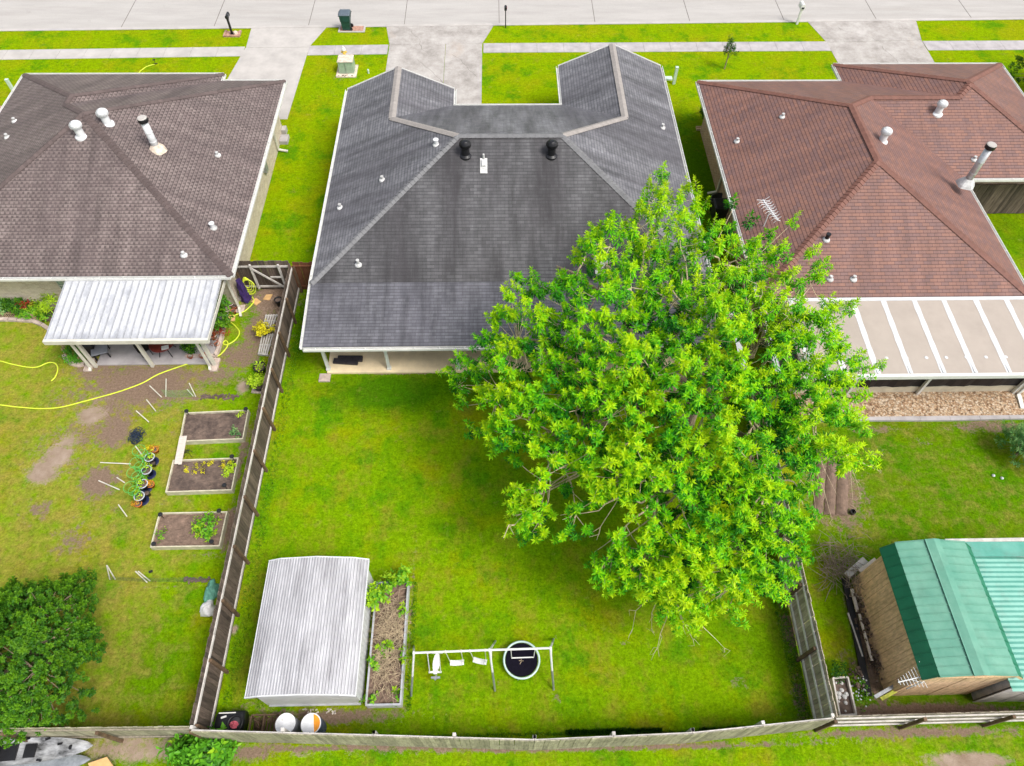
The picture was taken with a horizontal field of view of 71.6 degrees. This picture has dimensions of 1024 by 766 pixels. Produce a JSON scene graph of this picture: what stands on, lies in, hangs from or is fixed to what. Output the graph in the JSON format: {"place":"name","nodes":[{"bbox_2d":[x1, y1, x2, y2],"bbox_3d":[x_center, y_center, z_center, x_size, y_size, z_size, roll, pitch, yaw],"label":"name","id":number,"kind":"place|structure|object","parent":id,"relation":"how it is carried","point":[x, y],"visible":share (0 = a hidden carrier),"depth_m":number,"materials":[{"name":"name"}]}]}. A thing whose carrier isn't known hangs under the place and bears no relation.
{"place":"outdoors","nodes":[
{"label":"outdoors","id":0,"kind":"place"},
{"bbox_2d":[0,47,244,59],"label":"sidewalk","id":1,"kind":"structure","parent":0,"point":[121,53],"depth_m":42.18,"materials":[{"name":"concrete"}]},
{"bbox_2d":[0,73,289,316],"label":"house","id":2,"kind":"structure","parent":0,"point":[130,176],"depth_m":30.00,"materials":[{"name":"beige"}]},
{"bbox_2d":[228,27,325,118],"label":"driveway","id":3,"kind":"structure","parent":0,"point":[274,53],"depth_m":42.12,"materials":[{"name":"concrete"}]},
{"bbox_2d":[307,45,387,54],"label":"sidewalk","id":4,"kind":"structure","parent":0,"point":[350,50],"depth_m":42.60,"materials":[{"name":"grey concrete"}]},
{"bbox_2d":[333,355,362,364],"bbox_3d":[-6.803,-0.937,29.442,1.201,0.130,0.435,-1,56,-1],"label":"rubber kerb block","id":5,"kind":"object","parent":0,"point":[348,359],"depth_m":29.39,"materials":[{"name":"rubber"}]},
{"bbox_2d":[386,25,493,103],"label":"driveway","id":6,"kind":"structure","parent":0,"point":[462,43],"depth_m":42.44,"materials":[{"name":"grey concrete"}]},
{"bbox_2d":[209,299,812,742],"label":"fence","id":7,"kind":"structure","parent":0,"point":[513,731],"depth_m":23.19,"materials":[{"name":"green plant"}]},
{"bbox_2d":[0,20,1023,765],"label":"lawn ground","id":8,"kind":"structure","parent":0,"point":[388,472],"depth_m":25.65,"materials":[{"name":"green plant"}]},
{"bbox_2d":[0,296,28,314],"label":"shrub","id":9,"kind":"object","parent":8,"relation":"on","point":[11,306],"visible":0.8,"depth_m":30.30,"materials":[{"name":"green plant"}]},
{"bbox_2d":[0,317,48,329],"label":"bed edging","id":10,"kind":"object","parent":8,"relation":"on","point":[24,320],"visible":0.82,"depth_m":30.57,"materials":[{"name":"stone"}]},
{"bbox_2d":[0,309,54,320],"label":"bed soil","id":11,"kind":"structure","parent":8,"relation":"on","point":[49,318],"depth_m":30.82,"materials":[{"name":"soil"}]},
{"bbox_2d":[32,310,51,321],"bbox_3d":[-20.065,-2.923,30.370,0.767,0.492,0.666,17,57,10],"label":"plant","id":12,"kind":"object","parent":11,"relation":"on","point":[40,315],"visible":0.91,"depth_m":30.29,"materials":[{"name":"green plant"}]},
{"bbox_2d":[28,293,57,314],"bbox_3d":[-20.005,-3.544,30.340,1.487,1.036,1.366,-1,56,-1],"label":"plant","id":13,"kind":"object","parent":11,"relation":"on","point":[44,304],"visible":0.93,"depth_m":30.25,"materials":[{"name":"green plant"}]},
{"bbox_2d":[0,361,58,380],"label":"hose","id":14,"kind":"object","parent":8,"relation":"on","point":[36,367],"visible":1,"depth_m":29.28,"materials":[{"name":"rubber"}]},
{"bbox_2d":[10,754,90,765],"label":"kayak","id":15,"kind":"object","parent":8,"relation":"on","point":[75,760],"visible":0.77,"depth_m":21.02,"materials":[{"name":"grey plastic"}]},
{"bbox_2d":[0,737,92,765],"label":"kayak","id":16,"kind":"object","parent":15,"relation":"on","point":[37,749],"visible":0.94,"depth_m":20.99,"materials":[{"name":"grey plastic"}]},
{"bbox_2d":[0,567,107,748],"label":"leafy tree","id":17,"kind":"object","parent":8,"relation":"on","point":[23,638],"visible":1,"depth_m":20.56,"materials":[{"name":"green plant"}]},
{"bbox_2d":[59,345,85,364],"bbox_3d":[-17.992,-1.287,29.208,1.004,0.620,1.165,-1,56,-1],"label":"plant","id":18,"kind":"object","parent":8,"relation":"on","point":[69,351],"visible":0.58,"depth_m":29.07,"materials":[{"name":"green plant"}]},
{"bbox_2d":[88,757,112,765],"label":"wooden crate","id":19,"kind":"object","parent":8,"relation":"on","point":[105,761],"visible":1,"depth_m":20.92,"materials":[{"name":"wood"}]},
{"bbox_2d":[0,726,202,742],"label":"wooden fence","id":20,"kind":"object","parent":8,"relation":"on","point":[116,734],"visible":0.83,"depth_m":20.65,"materials":[{"name":"wood"}]},
{"bbox_2d":[0,297,253,408],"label":"hose","id":21,"kind":"object","parent":8,"relation":"on","point":[227,344],"visible":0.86,"depth_m":28.78,"materials":[{"name":"rubber"}]},
{"bbox_2d":[42,277,226,370],"bbox_3d":[-14.898,-2.404,29.015,6.290,2.540,3.282,-1,56,-1],"label":"patio cover","id":22,"kind":"object","parent":8,"relation":"on","point":[137,313],"visible":0.99,"depth_m":28.01,"materials":[{"name":"white metal"}]},
{"bbox_2d":[128,426,145,444],"bbox_3d":[-14.445,1.981,27.353,0.642,0.290,0.791,-1,56,-1],"label":"netting heap","id":23,"kind":"object","parent":8,"relation":"on","point":[133,435],"visible":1,"depth_m":27.29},
{"bbox_2d":[131,488,148,505],"bbox_3d":[-13.486,4.119,25.738,0.486,0.611,0.482,-1,56,-1],"label":"flower pot","id":24,"kind":"object","parent":8,"relation":"on","point":[143,498],"visible":0.97,"depth_m":25.74,"materials":[{"name":"blue ceramic"}]},
{"bbox_2d":[133,478,151,491],"bbox_3d":[-13.515,3.717,25.950,0.489,0.715,0.460,-1,56,-1],"label":"flower pot","id":25,"kind":"object","parent":8,"relation":"on","point":[142,485],"visible":0.85,"depth_m":25.98,"materials":[{"name":"blue ceramic"}]},
{"bbox_2d":[137,462,155,479],"bbox_3d":[-13.552,3.244,26.318,0.525,0.641,0.469,-1,56,-1],"label":"flower pot","id":26,"kind":"object","parent":8,"relation":"on","point":[150,472],"visible":0.94,"depth_m":26.34,"materials":[{"name":"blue ceramic"}]},
{"bbox_2d":[140,449,158,466],"bbox_3d":[-13.605,2.814,26.594,0.546,0.669,0.465,-19,58,-13],"label":"flower pot","id":27,"kind":"object","parent":8,"relation":"on","point":[151,458],"visible":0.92,"depth_m":26.61,"materials":[{"name":"white ceramic"}]},
{"bbox_2d":[109,576,206,581],"bbox_3d":[-12.044,6.671,24.138,3.297,0.402,0.091,1,56,0],"label":"garden netting","id":28,"kind":"object","parent":8,"relation":"on","point":[156,578],"visible":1,"depth_m":24.16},
{"bbox_2d":[97,314,222,365],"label":"patio slab","id":29,"kind":"structure","parent":8,"relation":"on","point":[124,354],"depth_m":29.57,"materials":[{"name":"grey concrete"}]},
{"bbox_2d":[91,344,110,361],"bbox_3d":[-17.030,-1.287,29.481,0.660,0.470,0.600,-17,58,-12],"label":"patio table","id":30,"kind":"object","parent":29,"relation":"on","point":[99,349],"visible":0.72,"depth_m":29.26,"materials":[{"name":"grey plastic"}]},
{"bbox_2d":[149,344,175,357],"bbox_3d":[-14.398,-1.465,29.479,1.040,0.736,1.040,-1,56,-1],"label":"patio table","id":31,"kind":"object","parent":29,"relation":"on","point":[156,348],"visible":0.48,"depth_m":29.05,"materials":[{"name":"black metal"}]},
{"bbox_2d":[179,344,196,354],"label":"plant","id":32,"kind":"object","parent":29,"relation":"on","point":[192,351],"visible":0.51,"depth_m":29.34,"materials":[{"name":"green plant"}]},
{"bbox_2d":[150,509,229,549],"bbox_3d":[-11.414,5.085,24.996,2.434,0.784,1.320,-1,56,-1],"label":"raised bed","id":33,"kind":"object","parent":8,"relation":"on","point":[184,530],"visible":0.98,"depth_m":25.09,"materials":[{"name":"brown soil"}]},
{"bbox_2d":[183,576,210,583],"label":"dark mulch","id":34,"kind":"object","parent":8,"relation":"on","point":[202,580],"visible":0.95,"depth_m":24.29,"materials":[{"name":"soil"}]},
{"bbox_2d":[156,720,241,765],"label":"plant","id":35,"kind":"object","parent":8,"relation":"on","point":[221,752],"visible":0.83,"depth_m":20.80,"materials":[{"name":"green plant"}]},
{"bbox_2d":[165,457,240,494],"bbox_3d":[-11.479,3.422,26.355,2.461,0.417,1.409,-1,56,-1],"label":"raised bed","id":36,"kind":"object","parent":8,"relation":"on","point":[199,476],"visible":0.99,"depth_m":26.35,"materials":[{"name":"brown soil"}]},
{"bbox_2d":[199,600,214,616],"bbox_3d":[-10.170,7.458,23.666,0.477,0.324,0.628,-1,56,-1],"label":"sack","id":37,"kind":"object","parent":8,"relation":"on","point":[207,607],"visible":0.99,"depth_m":23.59,"materials":[{"name":"plastic"}]},
{"bbox_2d":[185,307,229,357],"bbox_3d":[-12.482,-2.152,30.312,1.226,0.180,3.256,17,57,11],"label":"bed edging","id":38,"kind":"object","parent":8,"relation":"on","point":[218,348],"visible":0.61,"depth_m":29.75,"materials":[{"name":"stone"}]},
{"bbox_2d":[203,579,218,602],"bbox_3d":[-10.137,7.025,23.937,0.491,0.367,0.968,-1,56,-1],"label":"sack","id":39,"kind":"object","parent":8,"relation":"on","point":[211,590],"visible":0.95,"depth_m":23.87,"materials":[{"name":"plastic"}]},
{"bbox_2d":[209,358,220,371],"bbox_3d":[-12.287,-0.755,29.401,0.300,0.090,0.640,-1,56,-1],"label":"splash block","id":40,"kind":"object","parent":8,"relation":"on","point":[216,367],"depth_m":29.34,"materials":[{"name":"concrete"}]},
{"bbox_2d":[180,410,250,444],"bbox_3d":[-11.557,1.664,27.538,2.516,0.448,1.409,-1,56,-1],"label":"raised bed","id":41,"kind":"object","parent":8,"relation":"on","point":[214,427],"visible":1,"depth_m":27.57,"materials":[{"name":"soil"}]},
{"bbox_2d":[174,436,186,464],"bbox_3d":[-12.517,2.536,26.839,0.278,0.034,1.229,-4,56,-3],"label":"plank","id":42,"kind":"object","parent":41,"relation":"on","point":[180,450],"visible":1,"depth_m":26.81,"materials":[{"name":"white wood"}]},
{"bbox_2d":[200,393,239,400],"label":"dark mulch","id":43,"kind":"object","parent":8,"relation":"on","point":[222,396],"visible":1,"depth_m":28.53,"materials":[{"name":"soil"}]},
{"bbox_2d":[214,710,248,732],"bbox_3d":[-8.476,10.263,21.479,0.915,0.752,0.646,-1,56,-1],"label":"compost bin","id":44,"kind":"object","parent":8,"relation":"on","point":[240,717],"visible":0.84,"depth_m":21.28,"materials":[{"name":"black plastic"}]},
{"bbox_2d":[223,30,241,36],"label":"brick edging","id":45,"kind":"object","parent":8,"relation":"on","point":[226,33],"visible":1,"depth_m":43.35,"materials":[{"name":"brick"}]},
{"bbox_2d":[235,278,251,302],"bbox_3d":[-11.735,-4.060,30.934,0.418,1.200,0.522,18,57,11],"label":"purple cover","id":46,"kind":"object","parent":8,"relation":"on","point":[245,296],"visible":1,"depth_m":30.87,"materials":[{"name":"fabric"}]},
{"bbox_2d":[189,263,302,729],"bbox_3d":[-9.242,2.827,25.975,0.168,1.959,17.990,-1,56,-1],"label":"wooden fence","id":47,"kind":"object","parent":8,"relation":"on","point":[213,668],"visible":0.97,"depth_m":24.49,"materials":[{"name":"brown wood"}]},
{"bbox_2d":[246,370,264,390],"bbox_3d":[-10.180,-0.048,28.482,0.967,0.849,0.847,36,63,22],"label":"flower pot","id":48,"kind":"object","parent":8,"relation":"on","point":[256,383],"visible":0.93,"depth_m":28.31,"materials":[{"name":"black plastic"}]},
{"bbox_2d":[253,360,265,373],"bbox_3d":[-10.328,-0.686,29.017,0.527,0.682,0.517,17,57,11],"label":"flower pot","id":49,"kind":"object","parent":8,"relation":"on","point":[260,365],"visible":0.98,"depth_m":29.02,"materials":[{"name":"black plastic"}]},
{"bbox_2d":[236,260,288,288],"bbox_3d":[-10.748,-4.606,31.063,2.440,1.924,0.200,-1,56,-1],"label":"gate","id":50,"kind":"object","parent":8,"relation":"on","point":[260,275],"visible":0.73,"depth_m":30.89,"materials":[{"name":"wood"}]},
{"bbox_2d":[248,714,278,731],"bbox_3d":[-7.529,10.406,21.640,0.827,0.390,0.526,-1,56,-1],"label":"timber crate","id":51,"kind":"object","parent":8,"relation":"on","point":[263,722],"visible":0.55,"depth_m":21.66,"materials":[{"name":"wood"}]},
{"bbox_2d":[258,333,273,355],"bbox_3d":[-10.385,-1.605,29.958,0.533,0.115,1.150,-1,56,-1],"label":"pallet","id":52,"kind":"object","parent":8,"relation":"on","point":[267,345],"visible":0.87,"depth_m":29.90,"materials":[{"name":"wood"}]},
{"bbox_2d":[251,318,274,336],"bbox_3d":[-10.471,-2.309,29.920,0.940,0.720,0.845,-35,63,-22],"label":"plant","id":53,"kind":"object","parent":52,"relation":"on","point":[263,329],"visible":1,"depth_m":29.84,"materials":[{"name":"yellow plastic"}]},
{"bbox_2d":[264,314,277,327],"bbox_3d":[-10.437,-2.676,30.690,0.548,0.115,0.684,-1,56,-1],"label":"pallet","id":54,"kind":"object","parent":8,"relation":"on","point":[272,316],"visible":0.74,"depth_m":30.68,"materials":[{"name":"wood"}]},
{"bbox_2d":[275,713,300,731],"bbox_3d":[-6.715,10.335,21.391,0.593,0.895,0.593,-1,56,-1],"label":"drum","id":55,"kind":"object","parent":8,"relation":"on","point":[290,722],"visible":0.77,"depth_m":21.09,"materials":[{"name":"grey plastic"}]},
{"bbox_2d":[291,262,311,290],"bbox_3d":[-8.524,-4.596,31.110,1.890,1.876,0.168,-1,56,-1],"label":"wooden fence","id":56,"kind":"object","parent":8,"relation":"on","point":[302,271],"visible":0.37,"depth_m":30.86,"materials":[{"name":"wood"}]},
{"bbox_2d":[244,556,373,706],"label":"metal shed","id":57,"kind":"structure","parent":8,"relation":"on","point":[310,647],"depth_m":21.60,"materials":[{"name":"grey metal"}]},
{"bbox_2d":[301,713,326,734],"bbox_3d":[-5.959,10.338,21.398,0.593,0.895,0.593,-1,56,-1],"label":"drum","id":58,"kind":"object","parent":8,"relation":"on","point":[313,723],"visible":0.77,"depth_m":21.08,"materials":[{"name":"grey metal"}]},
{"bbox_2d":[336,55,357,77],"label":"transformer box","id":59,"kind":"object","parent":8,"relation":"on","point":[347,67],"visible":1,"depth_m":40.91,"materials":[{"name":"green metal"}]},
{"bbox_2d":[340,26,363,30],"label":"brick pad","id":60,"kind":"object","parent":8,"relation":"on","point":[358,28],"visible":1,"depth_m":43.91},
{"bbox_2d":[338,9,353,30],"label":"wheelie bin","id":61,"kind":"object","parent":60,"relation":"on","point":[344,15],"visible":1,"depth_m":43.14,"materials":[{"name":"green plastic"}]},
{"bbox_2d":[359,563,412,707],"bbox_3d":[-4.117,7.970,22.721,1.796,1.423,4.332,-1,56,-1],"label":"raised planter","id":62,"kind":"object","parent":8,"relation":"on","point":[387,600],"visible":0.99,"depth_m":22.82,"materials":[{"name":"soil"}]},
{"bbox_2d":[410,638,554,696],"bbox_3d":[-0.892,8.527,21.958,4.635,2.135,1.727,-1,56,-1],"label":"swing set","id":63,"kind":"object","parent":8,"relation":"on","point":[436,662],"visible":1,"depth_m":21.77,"materials":[{"name":"white paint"}]},
{"bbox_2d":[299,43,721,381],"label":"house","id":64,"kind":"structure","parent":8,"relation":"on","point":[443,213],"depth_m":29.50,"materials":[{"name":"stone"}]},
{"bbox_2d":[189,713,834,749],"bbox_3d":[0.072,10.380,20.913,18.382,1.960,0.586,-1,56,-1],"label":"wooden fence","id":65,"kind":"object","parent":8,"relation":"on","point":[375,738],"visible":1,"depth_m":20.52,"materials":[{"name":"grey wood"}]},
{"bbox_2d":[0,17,1023,30],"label":"kerb","id":66,"kind":"structure","parent":8,"relation":"on","point":[497,24],"depth_m":44.39,"materials":[{"name":"concrete"}]},
{"bbox_2d":[503,641,539,679],"bbox_3d":[0.306,8.915,22.812,1.198,0.284,1.198,-1,56,-1],"label":"trampoline","id":67,"kind":"object","parent":8,"relation":"on","point":[524,668],"visible":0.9,"depth_m":22.70,"materials":[{"name":"fabric"}]},
{"bbox_2d":[435,161,887,659],"bbox_3d":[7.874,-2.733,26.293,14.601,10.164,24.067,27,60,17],"label":"broadleaf tree","id":68,"kind":"object","parent":8,"relation":"on","point":[690,397],"visible":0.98,"depth_m":20.77,"materials":[{"name":"green plant"}]},
{"bbox_2d":[709,193,722,211],"bbox_3d":[10.145,-8.761,34.815,1.000,0.610,1.000,-1,56,-1],"label":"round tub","id":69,"kind":"object","parent":8,"relation":"on","point":[716,195],"visible":0.34,"depth_m":34.81,"materials":[{"name":"black plastic"}]},
{"bbox_2d":[710,198,728,220],"bbox_3d":[10.045,-8.373,34.354,0.759,0.930,0.759,-1,56,-1],"label":"black bin","id":70,"kind":"object","parent":8,"relation":"on","point":[718,208],"visible":0.66,"depth_m":34.05,"materials":[{"name":"plastic"}]},
{"bbox_2d":[722,35,738,68],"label":"sapling","id":71,"kind":"object","parent":8,"relation":"on","point":[730,48],"visible":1,"depth_m":40.78,"materials":[{"name":"green plant"}]},
{"bbox_2d":[748,391,837,718],"bbox_3d":[9.321,5.264,24.517,0.168,1.959,11.875,1,56,0],"label":"wooden fence","id":72,"kind":"object","parent":8,"relation":"on","point":[811,654],"visible":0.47,"depth_m":22.37,"materials":[{"name":"grey wood"}]},
{"bbox_2d":[796,1,805,24],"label":"mailbox","id":73,"kind":"object","parent":8,"relation":"on","point":[802,5],"visible":1,"depth_m":43.97,"materials":[{"name":"white paint"}]},
{"bbox_2d":[813,457,847,514],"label":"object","id":74,"kind":"structure","parent":8,"relation":"on","point":[842,498],"depth_m":26.35,"materials":[{"name":"wood"}]},
{"bbox_2d":[807,527,871,605],"bbox_3d":[11.383,6.249,24.495,2.541,0.856,2.845,10,56,6],"label":"brush pile","id":75,"kind":"object","parent":8,"relation":"on","point":[835,562],"visible":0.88,"depth_m":24.52,"materials":[{"name":"plant"}]},
{"bbox_2d":[844,557,867,577],"bbox_3d":[11.789,6.321,24.342,0.963,0.050,0.220,-31,61,-20],"label":"board","id":76,"kind":"object","parent":75,"relation":"on","point":[863,560],"visible":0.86,"depth_m":24.34,"materials":[{"name":"wood"}]},
{"bbox_2d":[830,659,848,683],"bbox_3d":[10.374,9.151,22.527,0.563,0.584,0.729,24,59,15],"label":"plant","id":77,"kind":"object","parent":8,"relation":"on","point":[837,666],"visible":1,"depth_m":22.50,"materials":[{"name":"green plant"}]},
{"bbox_2d":[829,676,856,715],"bbox_3d":[10.356,9.830,22.265,0.617,0.272,1.155,-1,56,-1],"label":"planter box","id":78,"kind":"object","parent":8,"relation":"on","point":[849,707],"visible":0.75,"depth_m":22.20,"materials":[{"name":"soil"}]},
{"bbox_2d":[848,661,863,689],"bbox_3d":[10.928,9.269,22.561,0.351,0.373,0.873,5,56,3],"label":"debris heap","id":79,"kind":"object","parent":8,"relation":"on","point":[857,685],"visible":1,"depth_m":22.50,"materials":[{"name":"plant"}]},
{"bbox_2d":[841,578,871,695],"bbox_3d":[11.341,8.281,23.420,0.220,0.070,3.775,4,56,2],"label":"board","id":80,"kind":"object","parent":8,"relation":"on","point":[852,613],"visible":0.93,"depth_m":23.31,"materials":[{"name":"brown wood"}]},
{"bbox_2d":[695,62,1023,326],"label":"house","id":81,"kind":"structure","parent":8,"relation":"on","point":[875,172],"depth_m":31.20,"materials":[{"name":"orange"}]},
{"bbox_2d":[730,296,1023,408],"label":"patio cover","id":82,"kind":"object","parent":81,"relation":"attached to","point":[941,344],"visible":0.63,"depth_m":27.54,"materials":[{"name":"beige metal"}]},
{"bbox_2d":[851,676,873,710],"bbox_3d":[11.091,9.767,22.353,0.815,0.346,1.102,-1,56,-1],"label":"daisy patch","id":83,"kind":"object","parent":8,"relation":"on","point":[863,693],"visible":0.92,"depth_m":22.32,"materials":[{"name":"green plant"}]},
{"bbox_2d":[854,609,871,640],"bbox_3d":[11.529,8.011,23.427,0.518,0.386,1.063,-1,56,-1],"label":"debris heap","id":84,"kind":"object","parent":8,"relation":"on","point":[865,621],"visible":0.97,"depth_m":23.39,"materials":[{"name":"wood"}]},
{"bbox_2d":[864,643,883,681],"bbox_3d":[11.613,8.939,22.802,0.637,0.379,1.184,-12,57,-9],"label":"debris heap","id":85,"kind":"object","parent":8,"relation":"on","point":[876,664],"visible":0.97,"depth_m":22.74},
{"bbox_2d":[858,614,872,660],"bbox_3d":[11.508,8.268,23.128,0.070,0.050,1.487,0,56,0],"label":"board","id":86,"kind":"object","parent":85,"relation":"on","point":[865,637],"visible":1,"depth_m":23.08,"materials":[{"name":"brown wood"}]},
{"bbox_2d":[794,391,1023,416],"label":"gravel bed","id":87,"kind":"object","parent":8,"relation":"on","point":[920,404],"visible":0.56,"depth_m":28.63,"materials":[{"name":"brown gravel"}]},
{"bbox_2d":[800,415,1023,421],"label":"concrete edging","id":88,"kind":"object","parent":8,"relation":"on","point":[940,418],"visible":0.7,"depth_m":28.20,"materials":[{"name":"concrete"}]},
{"bbox_2d":[814,711,1023,731],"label":"wooden fence","id":89,"kind":"object","parent":8,"relation":"on","point":[990,718],"visible":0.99,"depth_m":21.09,"materials":[{"name":"wood"}]},
{"bbox_2d":[851,538,1022,695],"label":"barn shed","id":90,"kind":"structure","parent":8,"relation":"on","point":[930,602],"depth_m":21.22,"materials":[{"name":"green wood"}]},
{"bbox_2d":[874,685,893,698],"bbox_3d":[11.570,9.484,21.934,0.953,0.040,0.100,-21,58,-14],"label":"board","id":91,"kind":"object","parent":90,"relation":"attached to","point":[884,691],"visible":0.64,"depth_m":21.89,"materials":[{"name":"wood"}]},
{"bbox_2d":[944,538,1023,701],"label":"lean to shed","id":92,"kind":"object","parent":8,"relation":"on","point":[1000,562],"visible":0.43,"depth_m":22.10,"materials":[{"name":"teal metal"}]},
{"bbox_2d":[973,184,1023,213],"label":"wooden fence","id":93,"kind":"object","parent":8,"relation":"on","point":[1002,198],"visible":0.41,"depth_m":34.18,"materials":[{"name":"wood"}]},
{"bbox_2d":[994,419,1023,467],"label":"shrub","id":94,"kind":"object","parent":8,"relation":"on","point":[1018,434],"visible":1,"depth_m":26.71,"materials":[{"name":"green plant"}]},
{"bbox_2d":[1008,50,1023,82],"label":"leafy tree","id":95,"kind":"object","parent":8,"relation":"on","point":[1020,58],"visible":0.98,"depth_m":40.07,"materials":[{"name":"green plant"}]},
{"label":"bed soil","id":96,"kind":"structure","parent":8,"relation":"on","visible":0},
{"bbox_2d":[210,326,229,345],"bbox_3d":[-12.543,-2.193,29.955,1.028,0.558,1.122,39,64,23],"label":"plant","id":97,"kind":"object","parent":96,"relation":"on","point":[215,331],"visible":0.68,"depth_m":29.87,"materials":[{"name":"red plant"}]},
{"bbox_3d":[-12.647,-1.963,30.096,0.367,0.300,0.367,-1,56,-1],"label":"flower pot","id":98,"kind":"object","parent":96,"relation":"on","visible":0},
{"bbox_2d":[213,302,234,330],"bbox_3d":[-12.336,-2.910,29.826,1.312,1.065,1.523,-22,59,-15],"label":"plant","id":99,"kind":"object","parent":98,"relation":"in","point":[219,322],"visible":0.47,"depth_m":29.78,"materials":[{"name":"green plant"}]},
{"bbox_2d":[0,0,1023,28],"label":"street","id":100,"kind":"structure","parent":0,"point":[81,13],"depth_m":45.46,"materials":[{"name":"concrete"}]},
{"bbox_2d":[121,0,971,26],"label":"street joint","id":101,"kind":"object","parent":100,"relation":"on","point":[591,1],"visible":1,"depth_m":45.52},
{"bbox_2d":[565,724,744,736],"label":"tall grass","id":102,"kind":"structure","parent":0,"point":[620,731],"depth_m":21.72,"materials":[{"name":"green plant"}]},
{"bbox_2d":[483,41,830,52],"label":"sidewalk","id":103,"kind":"structure","parent":0,"point":[645,46],"depth_m":43.09,"materials":[{"name":"grey concrete"}]},
{"bbox_2d":[761,327,797,381],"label":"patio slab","id":104,"kind":"structure","parent":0,"point":[781,362],"depth_m":29.90,"materials":[{"name":"grey concrete"}]},
{"bbox_2d":[808,21,934,62],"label":"driveway","id":105,"kind":"structure","parent":0,"point":[901,42],"depth_m":43.66,"materials":[{"name":"grey concrete"}]},
{"bbox_2d":[923,40,1023,49],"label":"sidewalk","id":106,"kind":"structure","parent":0,"point":[974,45],"depth_m":43.52,"materials":[{"name":"grey concrete"}]},
{"bbox_3d":[-12.297,-3.402,31.084,0.324,0.300,0.324,-1,56,-1],"label":"flower pot","id":107,"kind":"object","parent":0,"visible":0},
{"bbox_2d":[216,294,230,307],"bbox_3d":[-12.627,-3.611,30.477,1.032,0.899,1.013,34,62,20],"label":"plant","id":108,"kind":"object","parent":107,"relation":"in","point":[225,299],"visible":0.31,"depth_m":30.52,"materials":[{"name":"green plant"}]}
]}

